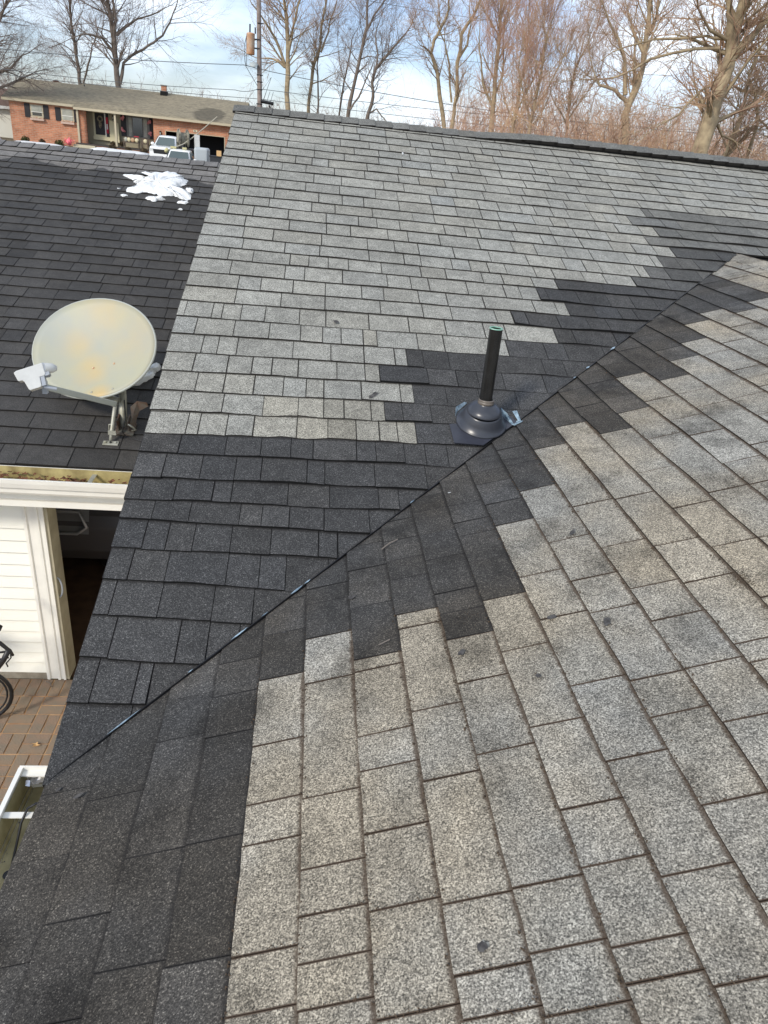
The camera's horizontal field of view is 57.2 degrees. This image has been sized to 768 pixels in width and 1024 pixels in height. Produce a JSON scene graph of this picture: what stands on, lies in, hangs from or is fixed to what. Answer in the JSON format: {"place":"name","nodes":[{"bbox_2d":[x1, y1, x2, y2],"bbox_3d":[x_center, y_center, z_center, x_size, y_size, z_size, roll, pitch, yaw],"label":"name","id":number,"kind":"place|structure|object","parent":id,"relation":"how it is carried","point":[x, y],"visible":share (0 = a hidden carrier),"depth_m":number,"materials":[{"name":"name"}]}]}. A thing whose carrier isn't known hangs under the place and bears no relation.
{"place":"outdoors","nodes":[
{"label":"outdoors","id":0,"kind":"place"},
{"bbox_2d":[0,679,72,804],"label":"patio","id":1,"kind":"structure","parent":0,"point":[34,713],"depth_m":4.34,"materials":[{"name":"brick"}]},
{"bbox_2d":[0,625,13,715],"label":"bicycle","id":2,"kind":"object","parent":1,"relation":"on","point":[8,651],"visible":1,"depth_m":4.22,"materials":[{"name":"black"}]},
{"bbox_2d":[0,137,87,679],"bbox_3d":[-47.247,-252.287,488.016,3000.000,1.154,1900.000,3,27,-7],"label":"ground","id":3,"kind":"structure","parent":0,"point":[11,139],"depth_m":60.47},
{"bbox_2d":[0,88,12,137],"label":"outbuilding","id":4,"kind":"structure","parent":3,"relation":"on","point":[6,129],"depth_m":65.00,"materials":[{"name":"grey"}]},
{"bbox_2d":[20,135,29,140],"bbox_3d":[-30.863,-32.066,60.548,0.789,0.605,0.804,3,27,-7],"label":"shrub","id":5,"kind":"object","parent":3,"relation":"on","point":[24,139],"visible":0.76,"depth_m":60.38,"materials":[{"name":"green plant"}]},
{"bbox_2d":[0,0,75,121],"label":"bare tree","id":6,"kind":"object","parent":3,"relation":"on","point":[10,40],"visible":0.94,"depth_m":58.25,"materials":[{"name":"grey plant"}]},
{"bbox_2d":[16,140,66,146],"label":"snow bank","id":7,"kind":"structure","parent":3,"relation":"on","point":[40,143],"depth_m":58.83,"materials":[{"name":"white snow"}]},
{"bbox_2d":[54,139,63,145],"bbox_3d":[-28.072,-31.912,60.846,0.737,0.574,0.775,15,28,17],"label":"shrub","id":8,"kind":"object","parent":3,"relation":"on","point":[59,142],"visible":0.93,"depth_m":60.74,"materials":[{"name":"green plant"}]},
{"bbox_2d":[64,137,73,145],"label":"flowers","id":9,"kind":"object","parent":3,"relation":"on","point":[69,142],"visible":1,"depth_m":60.82,"materials":[{"name":"pink plant"}]},
{"bbox_2d":[32,0,139,84],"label":"bare tree","id":10,"kind":"object","parent":3,"relation":"on","point":[74,44],"visible":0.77,"depth_m":67.52,"materials":[{"name":"brown plant"}]},
{"bbox_2d":[108,144,116,148],"bbox_3d":[-23.639,-31.738,61.372,0.808,0.666,0.890,20,30,26],"label":"shrub","id":11,"kind":"object","parent":3,"relation":"on","point":[113,146],"visible":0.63,"depth_m":61.18,"materials":[{"name":"brown plant"}]},
{"bbox_2d":[11,0,233,95],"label":"bare tree","id":12,"kind":"object","parent":3,"relation":"on","point":[118,78],"visible":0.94,"depth_m":66.44,"materials":[{"name":"grey plant"}]},
{"bbox_2d":[1,78,249,155],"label":"brick house","id":13,"kind":"structure","parent":3,"relation":"on","point":[73,111],"depth_m":62.62,"materials":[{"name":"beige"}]},
{"bbox_2d":[30,104,43,117],"bbox_3d":[-30.072,-34.707,60.986,1.050,0.998,0.110,3,27,-7],"label":"window","id":14,"kind":"structure","parent":13,"relation":"in","point":[36,110],"depth_m":60.94,"materials":[{"name":"beige glass"}]},
{"bbox_2d":[61,108,73,120],"bbox_3d":[-27.560,-34.548,61.308,1.050,0.980,0.110,3,27,-7],"label":"window","id":15,"kind":"structure","parent":13,"relation":"in","point":[66,114],"depth_m":61.25,"materials":[{"name":"beige glass"}]},
{"bbox_2d":[97,116,102,127],"bbox_3d":[-25.398,-34.889,62.983,0.520,1.008,0.191,3,27,-7],"label":"wreath","id":16,"kind":"object","parent":13,"relation":"attached to","point":[100,124],"visible":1,"depth_m":62.94,"materials":[{"name":"plant"}]},
{"bbox_2d":[92,112,109,140],"bbox_3d":[-25.311,-34.642,63.183,1.575,2.258,0.250,3,27,-7],"label":"front door","id":17,"kind":"structure","parent":13,"relation":"in","point":[99,133],"depth_m":63.22,"materials":[{"name":"black"}]},
{"bbox_2d":[105,117,108,132],"bbox_3d":[-24.815,-34.654,63.102,0.192,1.260,0.025,3,27,-7],"label":"porch flag","id":18,"kind":"object","parent":13,"relation":"hanging from","point":[107,129],"visible":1,"depth_m":63.11,"materials":[{"name":"red fabric"}]},
{"bbox_2d":[109,120,119,142],"bbox_3d":[-24.252,-34.237,63.315,0.805,1.768,0.030,3,27,-7],"label":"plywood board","id":19,"kind":"object","parent":13,"relation":"attached to","point":[112,130],"visible":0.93,"depth_m":63.31,"materials":[{"name":"beige wood"}]},
{"bbox_2d":[123,136,139,148],"bbox_3d":[-22.418,-32.812,62.542,1.313,0.860,0.560,3,27,-7],"label":"porch bench","id":20,"kind":"object","parent":13,"relation":"on","point":[138,143],"visible":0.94,"depth_m":62.55,"materials":[{"name":"brown wood"}]},
{"bbox_2d":[126,116,149,138],"bbox_3d":[-22.275,-34.709,63.499,2.415,1.662,0.140,3,27,-7],"label":"window","id":21,"kind":"structure","parent":13,"relation":"in","point":[135,126],"depth_m":63.46,"materials":[{"name":"grey glass"}]},
{"bbox_2d":[141,138,148,149],"bbox_3d":[-21.281,-32.758,62.678,0.595,0.860,0.560,3,27,-7],"label":"porch chair","id":22,"kind":"object","parent":13,"relation":"on","point":[142,143],"visible":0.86,"depth_m":62.73,"materials":[{"name":"brown wood"}]},
{"bbox_2d":[139,147,148,152],"bbox_3d":[-21.018,-31.608,61.686,0.828,0.625,0.824,3,27,-7],"label":"shrub","id":23,"kind":"object","parent":3,"relation":"on","point":[143,149],"visible":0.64,"depth_m":61.55,"materials":[{"name":"brown plant"}]},
{"bbox_2d":[209,155,221,162],"bbox_3d":[-12.220,-24.931,51.361,0.860,1.880,1.060,3,27,-7],"label":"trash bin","id":24,"kind":"object","parent":3,"relation":"on","point":[213,158],"visible":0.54,"depth_m":50.59,"materials":[{"name":"grey plastic"}]},
{"bbox_2d":[245,0,270,106],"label":"utility pole","id":25,"kind":"object","parent":3,"relation":"on","point":[250,39],"visible":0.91,"depth_m":46.75,"materials":[{"name":"brown wood"}]},
{"bbox_2d":[3,74,716,146],"bbox_3d":[-10.091,-28.447,48.048,70.030,0.705,0.077,3,27,-5],"label":"power line","id":26,"kind":"object","parent":25,"relation":"attached to","point":[269,100],"visible":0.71,"depth_m":48.19,"materials":[{"name":"grey metal"}]},
{"bbox_2d":[0,48,725,134],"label":"power line","id":27,"kind":"object","parent":25,"relation":"attached to","point":[279,73],"visible":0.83,"depth_m":47.55,"materials":[{"name":"grey"}]},
{"bbox_2d":[0,68,725,131],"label":"power line","id":28,"kind":"object","parent":25,"relation":"attached to","point":[277,91],"visible":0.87,"depth_m":47.98,"materials":[{"name":"grey metal"}]},
{"bbox_2d":[261,36,741,78],"bbox_3d":[8.390,-30.895,47.935,33.616,1.078,0.022,4,27,-5],"label":"power line","id":29,"kind":"object","parent":25,"relation":"attached to","point":[430,57],"visible":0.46,"depth_m":47.48,"materials":[{"name":"grey"}]},
{"bbox_2d":[366,0,750,44],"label":"power line","id":30,"kind":"object","parent":25,"relation":"attached to","point":[469,17],"visible":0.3,"depth_m":46.57,"materials":[{"name":"grey"}]},
{"bbox_2d":[212,0,339,110],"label":"bare tree","id":31,"kind":"object","parent":3,"relation":"on","point":[286,65],"visible":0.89,"depth_m":50.58,"materials":[{"name":"beige plant"}]},
{"bbox_2d":[0,65,557,136],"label":"wood","id":32,"kind":"object","parent":3,"relation":"on","point":[217,97],"visible":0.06,"depth_m":104.72,"materials":[{"name":"brown"}]},
{"bbox_2d":[277,0,343,112],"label":"bare tree","id":33,"kind":"object","parent":3,"relation":"on","point":[318,99],"visible":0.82,"depth_m":53.31,"materials":[{"name":"brown plant"}]},
{"bbox_2d":[278,0,365,112],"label":"bare tree","id":34,"kind":"object","parent":3,"relation":"on","point":[314,56],"visible":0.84,"depth_m":52.69,"materials":[{"name":"beige plant"}]},
{"bbox_2d":[325,0,381,115],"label":"bare tree","id":35,"kind":"object","parent":3,"relation":"on","point":[348,58],"visible":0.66,"depth_m":56.03,"materials":[{"name":"brown plant"}]},
{"bbox_2d":[324,0,403,116],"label":"bare tree","id":36,"kind":"object","parent":3,"relation":"on","point":[349,106],"visible":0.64,"depth_m":50.11,"materials":[{"name":"brown plant"}]},
{"bbox_2d":[326,0,435,123],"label":"bare tree","id":37,"kind":"object","parent":3,"relation":"on","point":[377,65],"visible":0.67,"depth_m":48.20,"materials":[{"name":"grey plant"}]},
{"bbox_2d":[0,105,767,1023],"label":"house","id":38,"kind":"structure","parent":3,"relation":"on","point":[512,769],"depth_m":2.07,"materials":[{"name":"grey"}]},
{"bbox_2d":[10,802,37,865],"bbox_3d":[-0.925,0.827,1.800,0.043,0.087,0.158,11,27,9],"label":"cable","id":39,"kind":"object","parent":38,"relation":"on","point":[20,827],"visible":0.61,"depth_m":1.81,"materials":[{"name":"black plastic"}]},
{"bbox_2d":[449,326,522,445],"bbox_3d":[0.474,-0.555,3.032,0.341,0.476,0.265,3,27,-7],"label":"vent pipe","id":40,"kind":"object","parent":38,"relation":"on","point":[491,422],"visible":1,"depth_m":3.03,"materials":[{"name":"plastic"}]},
{"bbox_2d":[374,0,488,127],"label":"bare tree","id":41,"kind":"object","parent":3,"relation":"on","point":[435,66],"visible":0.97,"depth_m":43.07,"materials":[{"name":"beige plant"}]},
{"bbox_2d":[394,0,497,128],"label":"bare tree","id":42,"kind":"object","parent":3,"relation":"on","point":[456,82],"visible":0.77,"depth_m":43.44,"materials":[{"name":"beige plant"}]},
{"bbox_2d":[449,0,533,131],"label":"bare tree","id":43,"kind":"object","parent":3,"relation":"on","point":[498,14],"visible":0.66,"depth_m":38.43,"materials":[{"name":"beige plant"}]},
{"bbox_2d":[472,0,566,132],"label":"bare tree","id":44,"kind":"object","parent":3,"relation":"on","point":[502,29],"visible":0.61,"depth_m":35.41,"materials":[{"name":"beige plant"}]},
{"bbox_2d":[490,0,607,133],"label":"bare tree","id":45,"kind":"object","parent":3,"relation":"on","point":[528,50],"visible":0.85,"depth_m":33.55,"materials":[{"name":"beige plant"}]},
{"bbox_2d":[395,48,767,160],"bbox_3d":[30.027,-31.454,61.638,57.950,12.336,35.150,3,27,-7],"label":"brush","id":46,"kind":"object","parent":3,"relation":"on","point":[563,126],"visible":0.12,"depth_m":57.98,"materials":[{"name":"brown plant"}]},
{"bbox_2d":[535,0,645,137],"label":"bare tree","id":47,"kind":"object","parent":3,"relation":"on","point":[577,63],"visible":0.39,"depth_m":37.18,"materials":[{"name":"beige plant"}]},
{"bbox_2d":[482,0,767,160],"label":"bare tree","id":48,"kind":"object","parent":3,"relation":"on","point":[733,43],"visible":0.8,"depth_m":19.77,"materials":[{"name":"beige plant"}]},
{"bbox_2d":[547,0,707,144],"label":"bare tree","id":49,"kind":"object","parent":3,"relation":"on","point":[643,46],"visible":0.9,"depth_m":32.27,"materials":[{"name":"beige plant"}]},
{"bbox_2d":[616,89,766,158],"bbox_3d":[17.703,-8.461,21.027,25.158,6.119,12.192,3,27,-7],"label":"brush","id":50,"kind":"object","parent":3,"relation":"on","point":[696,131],"visible":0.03,"depth_m":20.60,"materials":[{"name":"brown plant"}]},
{"bbox_2d":[640,0,767,159],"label":"bare tree","id":51,"kind":"object","parent":3,"relation":"on","point":[729,151],"visible":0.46,"depth_m":22.75,"materials":[{"name":"beige plant"}]},
{"bbox_2d":[641,0,767,155],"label":"bare tree","id":52,"kind":"object","parent":3,"relation":"on","point":[731,97],"visible":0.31,"depth_m":24.91,"materials":[{"name":"beige plant"}]},
{"bbox_2d":[62,558,104,676],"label":"garage floor","id":53,"kind":"structure","parent":0,"point":[83,579],"depth_m":5.60,"materials":[{"name":"black concrete"}]},
{"bbox_2d":[56,508,120,566],"bbox_3d":[-2.802,-0.925,6.974,1.970,1.429,4.336,3,27,-7],"label":"parked car","id":54,"kind":"object","parent":53,"relation":"on","point":[87,533],"visible":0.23,"depth_m":5.18,"materials":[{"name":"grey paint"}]},
{"bbox_2d":[0,140,219,679],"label":"garage","id":55,"kind":"structure","parent":53,"relation":"on","point":[75,226],"depth_m":4.85,"materials":[{"name":"black"}]},
{"bbox_2d":[57,577,62,597],"bbox_3d":[-2.033,0.472,4.404,0.049,0.161,0.010,3,27,-7],"label":"handle","id":56,"kind":"object","parent":55,"relation":"attached to","point":[58,578],"visible":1,"depth_m":4.40,"materials":[{"name":"grey plastic"}]},
{"bbox_2d":[0,471,125,483],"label":"dead leaves","id":57,"kind":"object","parent":55,"relation":"on","point":[63,478],"visible":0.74,"depth_m":3.69,"materials":[{"name":"brown plant"}]},
{"bbox_2d":[14,298,156,445],"bbox_3d":[-1.626,-0.756,3.867,0.802,0.690,0.898,-12,32,-31],"label":"satellite dish","id":58,"kind":"object","parent":55,"relation":"on","point":[100,350],"visible":1,"depth_m":3.97,"materials":[{"name":"paint"}]},
{"bbox_2d":[145,196,164,201],"bbox_3d":[-2.037,-2.795,6.274,0.168,0.049,0.091,-11,32,-30],"label":"snow patch","id":59,"kind":"object","parent":55,"relation":"on","point":[153,198],"visible":1,"depth_m":6.25,"materials":[{"name":"white snow"}]},
{"bbox_2d":[123,171,190,200],"bbox_3d":[-2.100,-3.047,6.519,0.677,0.204,0.601,3,27,-7],"label":"snow patch","id":60,"kind":"object","parent":55,"relation":"on","point":[167,183],"visible":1,"depth_m":6.44,"materials":[{"name":"white snow"}]},
{"bbox_2d":[177,201,187,203],"bbox_3d":[-1.802,-2.770,6.295,0.104,0.029,0.059,3,27,-7],"label":"snow patch","id":61,"kind":"object","parent":55,"relation":"on","point":[182,202],"visible":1,"depth_m":6.28,"materials":[{"name":"white snow"}]},
{"bbox_2d":[186,188,193,192],"bbox_3d":[-1.792,-2.968,6.495,0.070,0.047,0.111,-4,29,-19],"label":"snow patch","id":62,"kind":"object","parent":55,"relation":"on","point":[189,190],"visible":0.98,"depth_m":6.46,"materials":[{"name":"white snow"}]},
{"bbox_2d":[91,147,148,154],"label":"snow bank","id":63,"kind":"structure","parent":0,"point":[116,150],"depth_m":59.48,"materials":[{"name":"white snow"}]},
{"bbox_2d":[134,362,160,385],"bbox_3d":[-1.491,-0.845,4.354,0.098,0.111,0.316,21,31,27],"label":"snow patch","id":64,"kind":"object","parent":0,"point":[152,370],"visible":0.44,"depth_m":4.37,"materials":[{"name":"white snow"}]},
{"bbox_2d":[261,91,273,107],"bbox_3d":[-7.616,-26.989,46.083,0.835,1.012,1.008,3,27,-7],"label":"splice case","id":65,"kind":"object","parent":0,"point":[269,103],"visible":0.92,"depth_m":45.77,"materials":[{"name":"black plastic"}]},
{"bbox_2d":[0,0,767,160],"label":"sky","id":66,"kind":"structure","parent":0,"point":[217,76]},
{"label":"driveway","id":67,"kind":"structure","parent":0,"visible":0},
{"bbox_2d":[149,135,183,156],"bbox_3d":[-17.320,-29.226,56.677,2.488,1.910,5.498,3,27,-7],"label":"pickup truck","id":68,"kind":"object","parent":67,"relation":"on","point":[159,145],"visible":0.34,"depth_m":55.31,"materials":[{"name":"white paint"}]},
{"bbox_2d":[163,117,216,161],"bbox_3d":[-14.351,-27.051,52.042,3.549,4.325,6.743,3,27,-7],"label":"utility truck","id":69,"kind":"object","parent":67,"relation":"on","point":[179,151],"visible":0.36,"depth_m":51.45,"materials":[{"name":"white paint"}]}
]}

